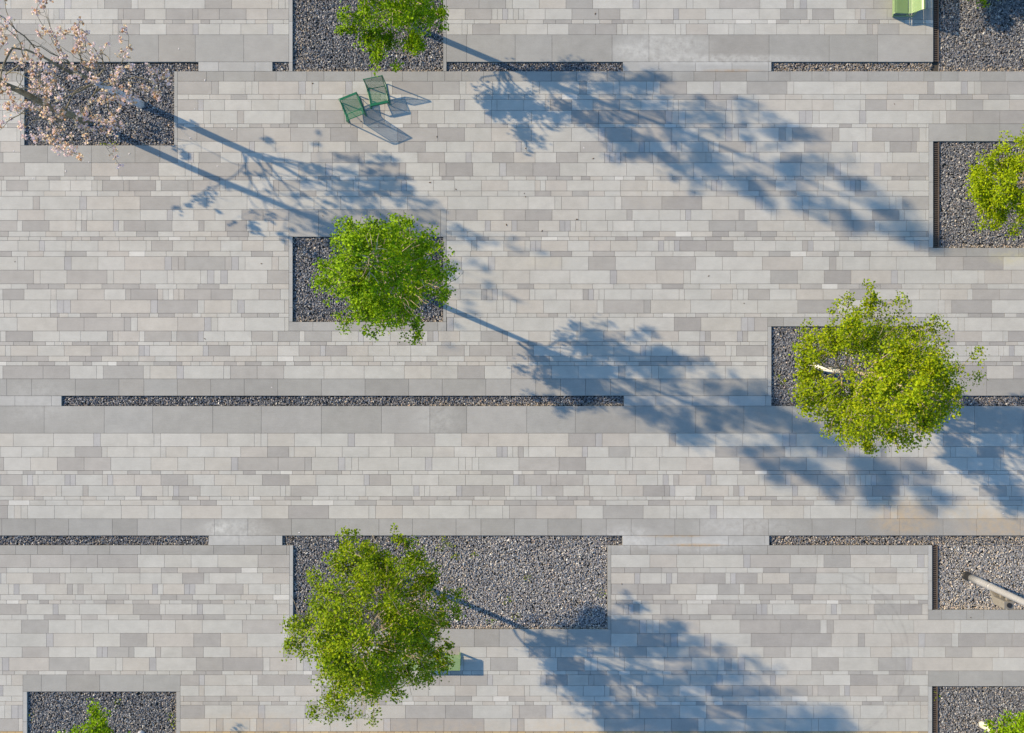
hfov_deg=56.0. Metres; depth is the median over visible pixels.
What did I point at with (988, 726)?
leafy tree
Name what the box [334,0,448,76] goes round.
leafy tree
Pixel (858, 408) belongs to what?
leafy tree
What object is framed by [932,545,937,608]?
drain grate
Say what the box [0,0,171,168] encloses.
blossom tree
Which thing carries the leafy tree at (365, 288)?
on the gravel
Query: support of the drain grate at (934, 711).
on the paving
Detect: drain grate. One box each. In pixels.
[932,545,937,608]
[932,686,937,732]
[933,0,938,61]
[933,142,938,247]
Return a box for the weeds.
[28,141,939,728]
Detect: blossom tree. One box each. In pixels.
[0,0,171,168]
[0,13,90,124]
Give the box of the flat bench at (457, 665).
[407,652,460,670]
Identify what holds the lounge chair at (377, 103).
on the paving
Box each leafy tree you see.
[57,698,144,732]
[279,522,468,727]
[308,212,461,344]
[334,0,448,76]
[787,278,987,457]
[963,124,1023,239]
[978,710,1023,732]
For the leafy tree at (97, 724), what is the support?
on the gravel
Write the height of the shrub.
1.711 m
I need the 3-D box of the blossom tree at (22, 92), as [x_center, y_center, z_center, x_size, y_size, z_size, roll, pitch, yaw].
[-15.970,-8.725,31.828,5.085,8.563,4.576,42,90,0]
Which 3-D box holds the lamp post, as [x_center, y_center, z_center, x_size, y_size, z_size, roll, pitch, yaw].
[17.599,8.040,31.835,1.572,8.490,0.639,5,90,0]
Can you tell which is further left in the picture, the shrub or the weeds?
the weeds
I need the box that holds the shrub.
[967,0,989,8]
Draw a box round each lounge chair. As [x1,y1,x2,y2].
[338,92,366,122]
[363,75,389,108]
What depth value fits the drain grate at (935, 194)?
36.04 m
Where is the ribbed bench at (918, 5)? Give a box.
[892,0,924,16]
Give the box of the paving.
[0,0,1023,732]
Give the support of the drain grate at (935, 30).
on the paving
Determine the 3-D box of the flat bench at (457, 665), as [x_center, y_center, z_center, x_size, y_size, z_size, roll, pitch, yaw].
[-2.894,10.927,35.763,1.964,0.470,0.565,0,90,0]
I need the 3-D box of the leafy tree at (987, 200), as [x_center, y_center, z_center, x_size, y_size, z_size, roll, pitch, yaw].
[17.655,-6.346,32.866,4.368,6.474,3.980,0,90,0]
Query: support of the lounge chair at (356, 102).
on the paving
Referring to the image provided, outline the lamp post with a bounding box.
[962,571,1023,608]
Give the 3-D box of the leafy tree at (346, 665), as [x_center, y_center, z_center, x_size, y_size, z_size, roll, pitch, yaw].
[-4.325,8.049,30.740,5.952,10.728,6.235,0,90,0]
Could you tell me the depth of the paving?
36.00 m
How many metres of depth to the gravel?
36.07 m
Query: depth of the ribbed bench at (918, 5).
35.56 m
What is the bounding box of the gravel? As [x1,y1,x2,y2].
[0,0,1023,732]

